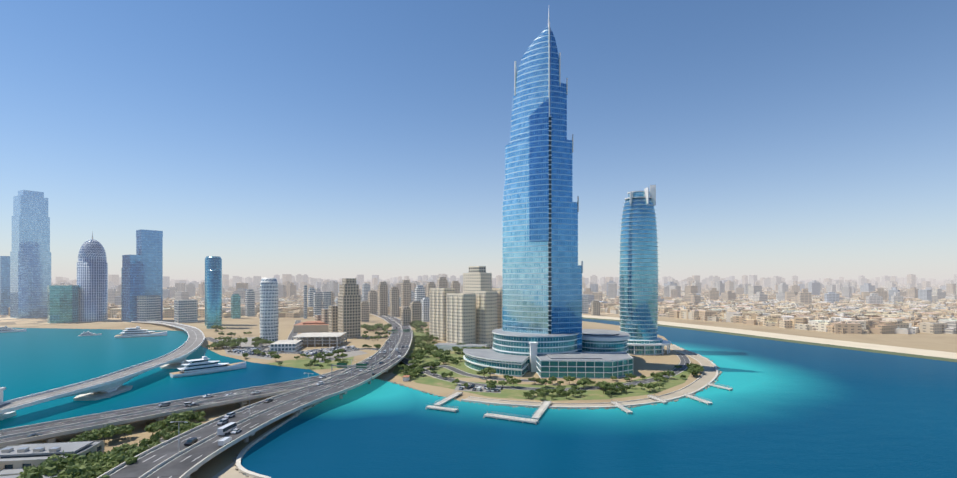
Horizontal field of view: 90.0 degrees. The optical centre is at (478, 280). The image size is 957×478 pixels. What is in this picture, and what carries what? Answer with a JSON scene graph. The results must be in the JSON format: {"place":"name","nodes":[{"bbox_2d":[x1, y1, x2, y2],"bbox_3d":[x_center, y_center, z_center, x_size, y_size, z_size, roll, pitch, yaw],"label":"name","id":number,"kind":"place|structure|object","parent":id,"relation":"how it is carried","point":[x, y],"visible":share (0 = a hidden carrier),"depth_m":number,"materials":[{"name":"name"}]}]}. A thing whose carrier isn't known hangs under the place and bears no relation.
{"place":"outdoors","nodes":[
{"label":"outdoors","id":0,"kind":"place"},
{"bbox_2d":[0,327,319,429],"bbox_3d":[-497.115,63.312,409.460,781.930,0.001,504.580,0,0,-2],"label":"bay water","id":1,"kind":"structure","parent":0,"point":[34,360],"depth_m":331.53,"materials":[{"name":"teal liquid"}]},
{"bbox_2d":[0,387,15,420],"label":"boat","id":2,"kind":"object","parent":1,"relation":"on","point":[7,415],"visible":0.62,"depth_m":219.24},
{"bbox_2d":[0,326,25,332],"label":"yacht","id":3,"kind":"object","parent":1,"relation":"on","point":[4,329],"visible":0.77,"depth_m":580.16,"materials":[{"name":"white"}]},
{"bbox_2d":[78,331,101,335],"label":"yacht","id":4,"kind":"object","parent":1,"relation":"on","point":[87,333],"visible":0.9,"depth_m":542.67,"materials":[{"name":"white"}]},
{"bbox_2d":[114,326,166,337],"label":"yacht","id":5,"kind":"object","parent":1,"relation":"on","point":[137,331],"visible":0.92,"depth_m":531.35,"materials":[{"name":"white"}]},
{"bbox_2d":[170,353,245,377],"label":"yacht","id":6,"kind":"object","parent":1,"relation":"on","point":[203,365],"visible":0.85,"depth_m":322.47,"materials":[{"name":"white"}]},
{"bbox_2d":[0,356,397,446],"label":"highway","id":7,"kind":"structure","parent":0,"point":[50,431],"depth_m":209.52,"materials":[{"name":"grey asphalt"}]},
{"bbox_2d":[26,433,42,437],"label":"vehicle","id":8,"kind":"object","parent":7,"relation":"on","point":[33,435],"visible":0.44,"depth_m":176.62,"materials":[{"name":"grey"}]},
{"bbox_2d":[158,402,170,406],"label":"vehicle","id":9,"kind":"object","parent":7,"relation":"on","point":[164,404],"visible":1,"depth_m":220.81,"materials":[{"name":"grey metal"}]},
{"bbox_2d":[205,337,379,353],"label":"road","id":10,"kind":"structure","parent":0,"point":[210,339],"depth_m":443.15,"materials":[{"name":"grey asphalt"}]},
{"bbox_2d":[231,336,247,347],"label":"tree","id":11,"kind":"object","parent":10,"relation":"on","point":[240,340],"visible":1,"depth_m":448.12,"materials":[{"name":"green plant"}]},
{"bbox_2d":[287,320,300,339],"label":"mall road","id":12,"kind":"structure","parent":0,"point":[291,335],"depth_m":566.43,"materials":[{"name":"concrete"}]},
{"bbox_2d":[212,372,394,477],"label":"shore","id":13,"kind":"structure","parent":0,"point":[229,471],"depth_m":158.37,"materials":[{"name":"beige sand"}]},
{"bbox_2d":[0,280,956,477],"bbox_3d":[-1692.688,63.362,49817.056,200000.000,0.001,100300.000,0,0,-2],"label":"ground","id":14,"kind":"structure","parent":0,"point":[646,365],"depth_m":463.74,"materials":[{"name":"beige sand"}]},
{"bbox_2d":[16,457,74,477],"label":"tree","id":15,"kind":"object","parent":14,"relation":"on","point":[51,467],"visible":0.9,"depth_m":140.83,"materials":[{"name":"green plant"}]},
{"bbox_2d":[0,440,103,477],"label":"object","id":16,"kind":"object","parent":14,"relation":"on","point":[15,459],"visible":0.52,"depth_m":155.03,"materials":[{"name":"white"}]},
{"bbox_2d":[49,450,87,463],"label":"tree","id":17,"kind":"object","parent":14,"relation":"on","point":[69,455],"visible":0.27,"depth_m":152.61,"materials":[{"name":"green plant"}]},
{"bbox_2d":[56,463,99,477],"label":"tree","id":18,"kind":"object","parent":14,"relation":"on","point":[73,471],"visible":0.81,"depth_m":139.19,"materials":[{"name":"green plant"}]},
{"bbox_2d":[68,437,89,441],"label":"tree","id":19,"kind":"object","parent":14,"relation":"on","point":[82,439],"visible":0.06,"depth_m":175.83,"materials":[{"name":"green plant"}]},
{"bbox_2d":[70,433,96,440],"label":"tree","id":20,"kind":"object","parent":14,"relation":"on","point":[91,437],"visible":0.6,"depth_m":179.92,"materials":[{"name":"green plant"}]},
{"bbox_2d":[76,431,97,437],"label":"tree","id":21,"kind":"object","parent":14,"relation":"on","point":[85,433],"visible":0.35,"depth_m":183.19,"materials":[{"name":"green plant"}]},
{"bbox_2d":[76,469,109,477],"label":"tree","id":22,"kind":"object","parent":14,"relation":"on","point":[95,474],"visible":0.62,"depth_m":139.72,"materials":[{"name":"green plant"}]},
{"bbox_2d":[73,451,116,464],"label":"tree","id":23,"kind":"object","parent":14,"relation":"on","point":[93,458],"visible":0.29,"depth_m":151.31,"materials":[{"name":"green plant"}]},
{"bbox_2d":[79,460,112,474],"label":"tree","id":24,"kind":"object","parent":14,"relation":"on","point":[98,465],"visible":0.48,"depth_m":145.61,"materials":[{"name":"green plant"}]},
{"bbox_2d":[0,321,204,413],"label":"curved bridge","id":25,"kind":"structure","parent":14,"relation":"on","point":[104,386],"depth_m":269.33,"materials":[{"name":"concrete"}]},
{"bbox_2d":[91,425,120,443],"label":"tree","id":26,"kind":"object","parent":14,"relation":"on","point":[109,432],"visible":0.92,"depth_m":184.39,"materials":[{"name":"green plant"}]},
{"bbox_2d":[100,446,122,454],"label":"bush","id":27,"kind":"object","parent":14,"relation":"on","point":[116,449],"visible":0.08,"depth_m":162.94,"materials":[{"name":"green plant"}]},
{"bbox_2d":[104,424,119,440],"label":"tree","id":28,"kind":"object","parent":14,"relation":"on","point":[111,426],"visible":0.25,"depth_m":189.54,"materials":[{"name":"green plant"}]},
{"bbox_2d":[106,450,129,462],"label":"tree","id":29,"kind":"object","parent":14,"relation":"on","point":[126,455],"visible":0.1,"depth_m":156.51,"materials":[{"name":"green plant"}]},
{"bbox_2d":[97,451,138,471],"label":"tree","id":30,"kind":"object","parent":14,"relation":"on","point":[113,459],"visible":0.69,"depth_m":150.82,"materials":[{"name":"green plant"}]},
{"bbox_2d":[117,424,134,434],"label":"tree","id":31,"kind":"object","parent":14,"relation":"on","point":[129,428],"visible":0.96,"depth_m":189.72,"materials":[{"name":"green plant"}]},
{"bbox_2d":[115,442,137,450],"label":"bush","id":32,"kind":"object","parent":14,"relation":"on","point":[125,446],"visible":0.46,"depth_m":169.85,"materials":[{"name":"green plant"}]},
{"bbox_2d":[127,446,147,456],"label":"tree","id":33,"kind":"object","parent":14,"relation":"on","point":[136,451],"visible":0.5,"depth_m":162.30,"materials":[{"name":"green plant"}]},
{"bbox_2d":[139,438,151,446],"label":"tree","id":34,"kind":"object","parent":14,"relation":"on","point":[144,442],"visible":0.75,"depth_m":176.19,"materials":[{"name":"green plant"}]},
{"bbox_2d":[146,441,161,448],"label":"bush","id":35,"kind":"object","parent":14,"relation":"on","point":[154,443],"visible":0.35,"depth_m":172.97,"materials":[{"name":"green plant"}]},
{"bbox_2d":[144,423,165,435],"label":"tree","id":36,"kind":"object","parent":14,"relation":"on","point":[152,427],"visible":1,"depth_m":192.71,"materials":[{"name":"green plant"}]},
{"bbox_2d":[149,429,170,441],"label":"tree","id":37,"kind":"object","parent":14,"relation":"on","point":[155,437],"visible":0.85,"depth_m":179.52,"materials":[{"name":"green plant"}]},
{"bbox_2d":[164,423,179,432],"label":"tree","id":38,"kind":"object","parent":14,"relation":"on","point":[172,427],"visible":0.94,"depth_m":194.18,"materials":[{"name":"green plant"}]},
{"bbox_2d":[163,430,187,439],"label":"bush","id":39,"kind":"object","parent":14,"relation":"on","point":[171,435],"visible":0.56,"depth_m":180.24,"materials":[{"name":"green plant"}]},
{"bbox_2d":[163,412,190,425],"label":"tree","id":40,"kind":"object","parent":14,"relation":"on","point":[174,416],"visible":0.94,"depth_m":200.83,"materials":[{"name":"green plant"}]},
{"bbox_2d":[177,425,187,431],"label":"tree","id":41,"kind":"object","parent":14,"relation":"on","point":[182,429],"visible":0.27,"depth_m":189.92,"materials":[{"name":"green plant"}]},
{"bbox_2d":[178,420,193,426],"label":"tree","id":42,"kind":"object","parent":14,"relation":"on","point":[189,423],"visible":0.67,"depth_m":198.82,"materials":[{"name":"green plant"}]},
{"bbox_2d":[182,409,197,419],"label":"tree","id":43,"kind":"object","parent":14,"relation":"on","point":[192,414],"visible":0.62,"depth_m":208.48,"materials":[{"name":"green plant"}]},
{"bbox_2d":[187,422,201,429],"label":"tree","id":44,"kind":"object","parent":14,"relation":"on","point":[194,425],"visible":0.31,"depth_m":189.84,"materials":[{"name":"green plant"}]},
{"bbox_2d":[195,416,205,422],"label":"tree","id":45,"kind":"object","parent":14,"relation":"on","point":[199,418],"visible":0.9,"depth_m":209.36,"materials":[{"name":"green plant"}]},
{"bbox_2d":[195,410,205,415],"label":"tree","id":46,"kind":"object","parent":14,"relation":"on","point":[202,413],"visible":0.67,"depth_m":215.03,"materials":[{"name":"green plant"}]},
{"bbox_2d":[221,337,276,359],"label":"parking","id":47,"kind":"structure","parent":14,"relation":"on","point":[248,343],"depth_m":443.19,"materials":[{"name":"grey asphalt"}]},
{"bbox_2d":[97,313,412,477],"bbox_3d":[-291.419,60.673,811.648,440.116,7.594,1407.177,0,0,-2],"label":"highway","id":48,"kind":"structure","parent":14,"relation":"on","point":[165,459],"depth_m":194.31,"materials":[{"name":"grey asphalt"}]},
{"bbox_2d":[184,437,197,445],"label":"vehicle","id":49,"kind":"object","parent":48,"relation":"on","point":[190,441],"visible":0.96,"depth_m":168.02,"materials":[{"name":"grey"}]},
{"bbox_2d":[217,418,228,424],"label":"vehicle","id":50,"kind":"object","parent":48,"relation":"on","point":[223,421],"visible":1,"depth_m":191.82,"materials":[{"name":"grey metal"}]},
{"bbox_2d":[218,437,231,445],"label":"vehicle","id":51,"kind":"object","parent":48,"relation":"on","point":[224,441],"visible":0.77,"depth_m":167.33,"materials":[{"name":"white"}]},
{"bbox_2d":[217,422,236,434],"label":"vehicle","id":52,"kind":"object","parent":48,"relation":"on","point":[226,428],"visible":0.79,"depth_m":179.82,"materials":[{"name":"white metal"}]},
{"bbox_2d":[224,412,234,417],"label":"vehicle","id":53,"kind":"object","parent":48,"relation":"on","point":[229,414],"visible":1,"depth_m":201.18,"materials":[{"name":"grey metal"}]},
{"bbox_2d":[231,429,241,433],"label":"vehicle","id":54,"kind":"object","parent":48,"relation":"on","point":[234,431],"visible":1,"depth_m":180.39,"materials":[{"name":"white"}]},
{"bbox_2d":[170,335,398,452],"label":"street lights","id":55,"kind":"object","parent":48,"relation":"on","point":[308,385],"visible":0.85,"depth_m":240.69,"materials":[{"name":"silver metal"}]},
{"bbox_2d":[331,329,409,378],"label":"sign gantries","id":56,"kind":"object","parent":48,"relation":"on","point":[345,365],"visible":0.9,"depth_m":281.71,"materials":[{"name":"silver metal"}]},
{"bbox_2d":[236,398,327,477],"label":"quay wall","id":57,"kind":"structure","parent":14,"relation":"on","point":[240,467],"depth_m":180.49,"materials":[{"name":"concrete"}]},
{"bbox_2d":[0,190,599,341],"bbox_3d":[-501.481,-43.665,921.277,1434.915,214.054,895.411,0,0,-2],"label":"city buildings","id":58,"kind":"structure","parent":14,"relation":"on","point":[28,289],"depth_m":738.03,"materials":[{"name":"blue glass"}]},
{"bbox_2d":[270,321,346,351],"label":"building","id":59,"kind":"structure","parent":14,"relation":"on","point":[324,335],"depth_m":464.54,"materials":[{"name":"concrete"}]},
{"bbox_2d":[267,356,353,370],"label":"grass","id":60,"kind":"structure","parent":14,"relation":"on","point":[297,363],"depth_m":363.49,"materials":[{"name":"green plant"}]},
{"bbox_2d":[270,354,280,358],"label":"tree","id":61,"kind":"object","parent":60,"relation":"on","point":[276,356],"visible":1,"depth_m":369.90,"materials":[{"name":"green plant"}]},
{"bbox_2d":[295,345,367,362],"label":"parking lot","id":62,"kind":"structure","parent":14,"relation":"on","point":[352,353],"depth_m":407.44,"materials":[{"name":"grey asphalt"}]},
{"bbox_2d":[332,349,343,356],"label":"tree","id":63,"kind":"object","parent":62,"relation":"on","point":[337,351],"visible":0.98,"depth_m":393.92,"materials":[{"name":"green plant"}]},
{"bbox_2d":[402,375,409,380],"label":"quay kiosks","id":64,"kind":"object","parent":14,"relation":"on","point":[406,377],"visible":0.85,"depth_m":300.43,"materials":[{"name":"ceramic"}]},
{"bbox_2d":[393,363,446,387],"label":"grass plot","id":65,"kind":"object","parent":14,"relation":"on","point":[421,378],"visible":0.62,"depth_m":304.96,"materials":[{"name":"green plant"}]},
{"bbox_2d":[414,366,424,375],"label":"tree","id":66,"kind":"object","parent":65,"relation":"on","point":[418,369],"visible":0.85,"depth_m":316.21,"materials":[{"name":"green plant"}]},
{"bbox_2d":[409,330,431,358],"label":"grass","id":67,"kind":"structure","parent":14,"relation":"on","point":[412,347],"depth_m":485.86,"materials":[{"name":"green plant"}]},
{"bbox_2d":[399,350,490,377],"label":"lawn","id":68,"kind":"structure","parent":14,"relation":"on","point":[460,365],"depth_m":359.18,"materials":[{"name":"green plant"}]},
{"bbox_2d":[418,350,429,353],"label":"tree","id":69,"kind":"object","parent":68,"relation":"on","point":[423,351],"visible":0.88,"depth_m":392.86,"materials":[{"name":"green plant"}]},
{"bbox_2d":[426,361,435,368],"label":"tree","id":70,"kind":"object","parent":68,"relation":"on","point":[432,363],"visible":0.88,"depth_m":337.18,"materials":[{"name":"green plant"}]},
{"bbox_2d":[426,344,437,350],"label":"tree","id":71,"kind":"object","parent":68,"relation":"on","point":[432,348],"visible":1,"depth_m":411.31,"materials":[{"name":"green plant"}]},
{"bbox_2d":[423,365,535,381],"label":"road","id":72,"kind":"structure","parent":68,"relation":"on","point":[456,370],"depth_m":317.70,"materials":[{"name":"grey asphalt"}]},
{"bbox_2d":[476,369,488,377],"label":"tree","id":73,"kind":"object","parent":72,"relation":"on","point":[481,371],"visible":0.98,"depth_m":308.12,"materials":[{"name":"green plant"}]},
{"bbox_2d":[429,266,501,350],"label":"beige towers","id":74,"kind":"structure","parent":14,"relation":"on","point":[470,316],"depth_m":454.14,"materials":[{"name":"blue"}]},
{"bbox_2d":[232,345,721,477],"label":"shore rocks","id":75,"kind":"object","parent":14,"relation":"on","point":[400,384],"visible":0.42,"depth_m":244.05,"materials":[{"name":"beige stone"}]},
{"bbox_2d":[455,384,500,392],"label":"parking area","id":76,"kind":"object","parent":14,"relation":"on","point":[466,389],"visible":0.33,"depth_m":277.06,"materials":[{"name":"white"}]},
{"bbox_2d":[486,382,495,387],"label":"tree","id":77,"kind":"object","parent":76,"relation":"on","point":[491,385],"visible":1,"depth_m":271.89,"materials":[{"name":"green plant"}]},
{"bbox_2d":[8,281,956,333],"bbox_3d":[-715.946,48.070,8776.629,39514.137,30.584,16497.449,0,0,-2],"label":"lowrise building","id":78,"kind":"structure","parent":14,"relation":"on","point":[855,313],"depth_m":802.09,"materials":[{"name":"beige concrete"}]},
{"bbox_2d":[484,367,495,376],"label":"tree","id":79,"kind":"object","parent":14,"relation":"on","point":[490,369],"visible":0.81,"depth_m":311.27,"materials":[{"name":"green plant"}]},
{"bbox_2d":[528,377,539,381],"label":"tree","id":80,"kind":"object","parent":14,"relation":"on","point":[532,379],"visible":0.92,"depth_m":289.61,"materials":[{"name":"green plant"}]},
{"bbox_2d":[401,354,689,390],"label":"peninsula road","id":81,"kind":"structure","parent":14,"relation":"on","point":[684,359],"depth_m":304.34,"materials":[{"name":"grey asphalt"}]},
{"bbox_2d":[408,358,421,363],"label":"tree","id":82,"kind":"object","parent":81,"relation":"on","point":[415,361],"visible":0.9,"depth_m":344.37,"materials":[{"name":"green plant"}]},
{"bbox_2d":[498,380,507,387],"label":"tree","id":83,"kind":"object","parent":81,"relation":"on","point":[503,382],"visible":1,"depth_m":281.24,"materials":[{"name":"green plant"}]},
{"bbox_2d":[507,378,521,386],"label":"tree","id":84,"kind":"object","parent":81,"relation":"on","point":[513,381],"visible":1,"depth_m":281.46,"materials":[{"name":"green plant"}]},
{"bbox_2d":[576,380,590,388],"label":"tree","id":85,"kind":"object","parent":81,"relation":"on","point":[581,382],"visible":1,"depth_m":278.09,"materials":[{"name":"green plant"}]},
{"bbox_2d":[463,328,632,378],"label":"podium","id":86,"kind":"object","parent":14,"relation":"on","point":[604,354],"visible":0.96,"depth_m":334.99,"materials":[{"name":"glass"}]},
{"bbox_2d":[502,13,582,351],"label":"tower","id":87,"kind":"structure","parent":86,"relation":"on","point":[542,270],"depth_m":349.53,"materials":[{"name":"blue glass"}]},
{"bbox_2d":[446,364,690,400],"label":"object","id":88,"kind":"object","parent":14,"relation":"on","point":[670,382],"visible":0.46,"depth_m":272.11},
{"bbox_2d":[537,392,544,396],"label":"tree","id":89,"kind":"object","parent":88,"relation":"on","point":[541,394],"visible":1,"depth_m":251.49,"materials":[{"name":"green plant"}]},
{"bbox_2d":[537,378,552,387],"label":"tree","id":90,"kind":"object","parent":88,"relation":"on","point":[542,381],"visible":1,"depth_m":280.61,"materials":[{"name":"green plant"}]},
{"bbox_2d":[546,387,559,392],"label":"tree","id":91,"kind":"object","parent":88,"relation":"on","point":[548,390],"visible":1,"depth_m":260.72,"materials":[{"name":"green plant"}]},
{"bbox_2d":[561,390,570,398],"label":"tree","id":92,"kind":"object","parent":88,"relation":"on","point":[565,393],"visible":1,"depth_m":254.46,"materials":[{"name":"green plant"}]},
{"bbox_2d":[568,389,580,394],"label":"tree","id":93,"kind":"object","parent":88,"relation":"on","point":[573,391],"visible":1,"depth_m":258.73,"materials":[{"name":"green plant"}]},
{"bbox_2d":[599,380,612,393],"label":"tree","id":94,"kind":"object","parent":88,"relation":"on","point":[603,384],"visible":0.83,"depth_m":266.35,"materials":[{"name":"green plant"}]},
{"bbox_2d":[602,383,614,389],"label":"tree","id":95,"kind":"object","parent":88,"relation":"on","point":[608,387],"visible":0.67,"depth_m":264.27,"materials":[{"name":"green plant"}]},
{"bbox_2d":[614,381,623,386],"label":"tree","id":96,"kind":"object","parent":88,"relation":"on","point":[619,384],"visible":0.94,"depth_m":273.93,"materials":[{"name":"green plant"}]},
{"bbox_2d":[625,373,636,380],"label":"tree","id":97,"kind":"object","parent":88,"relation":"on","point":[631,375],"visible":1,"depth_m":299.07,"materials":[{"name":"green plant"}]},
{"bbox_2d":[642,383,657,388],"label":"tree","id":98,"kind":"object","parent":88,"relation":"on","point":[650,385],"visible":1,"depth_m":269.83,"materials":[{"name":"green plant"}]},
{"bbox_2d":[653,376,664,383],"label":"tree","id":99,"kind":"object","parent":88,"relation":"on","point":[659,379],"visible":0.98,"depth_m":291.97,"materials":[{"name":"green plant"}]},
{"bbox_2d":[663,369,674,376],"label":"tree","id":100,"kind":"object","parent":88,"relation":"on","point":[668,373],"visible":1,"depth_m":305.87,"materials":[{"name":"green plant"}]},
{"bbox_2d":[563,376,575,384],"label":"tree","id":101,"kind":"object","parent":14,"relation":"on","point":[569,378],"visible":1,"depth_m":289.58,"materials":[{"name":"green plant"}]},
{"bbox_2d":[461,344,717,408],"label":"promenade","id":102,"kind":"structure","parent":14,"relation":"on","point":[709,374],"depth_m":253.85,"materials":[{"name":"concrete"}]},
{"bbox_2d":[619,185,670,354],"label":"tower","id":103,"kind":"structure","parent":14,"relation":"on","point":[638,285],"depth_m":411.09,"materials":[{"name":"blue glass"}]},
{"bbox_2d":[686,366,699,376],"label":"tree","id":104,"kind":"object","parent":14,"relation":"on","point":[693,370],"visible":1,"depth_m":311.88,"materials":[{"name":"green plant"}]},
{"bbox_2d":[690,363,703,368],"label":"tree","id":105,"kind":"object","parent":14,"relation":"on","point":[696,365],"visible":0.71,"depth_m":325.57,"materials":[{"name":"green plant"}]},
{"bbox_2d":[0,0,956,279],"label":"sky","id":106,"kind":"structure","parent":0,"point":[323,139],"materials":[{"name":"blue"}]},
{"bbox_2d":[51,274,956,304],"bbox_3d":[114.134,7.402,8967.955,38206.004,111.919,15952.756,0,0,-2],"label":"buildings","id":107,"kind":"structure","parent":0,"point":[290,284],"depth_m":1748.18,"materials":[{"name":"beige concrete"}]},
{"bbox_2d":[241,318,956,477],"bbox_3d":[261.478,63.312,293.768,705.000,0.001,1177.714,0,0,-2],"label":"lagoon water","id":108,"kind":"structure","parent":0,"point":[781,409],"depth_m":201.46,"materials":[{"name":"teal liquid"}]},
{"bbox_2d":[426,383,732,424],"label":"piers","id":109,"kind":"structure","parent":108,"relation":"in","point":[534,416],"depth_m":233.14,"materials":[{"name":"concrete"}]},
{"bbox_2d":[431,382,731,420],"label":"pier railings","id":110,"kind":"object","parent":109,"relation":"on","point":[550,400],"visible":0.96,"depth_m":234.82,"materials":[{"name":"silver metal"}]},
{"bbox_2d":[582,315,956,361],"bbox_3d":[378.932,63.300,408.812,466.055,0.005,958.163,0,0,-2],"label":"beach","id":111,"kind":"structure","parent":0,"point":[914,352],"depth_m":493.46,"materials":[{"name":"beige sand"}]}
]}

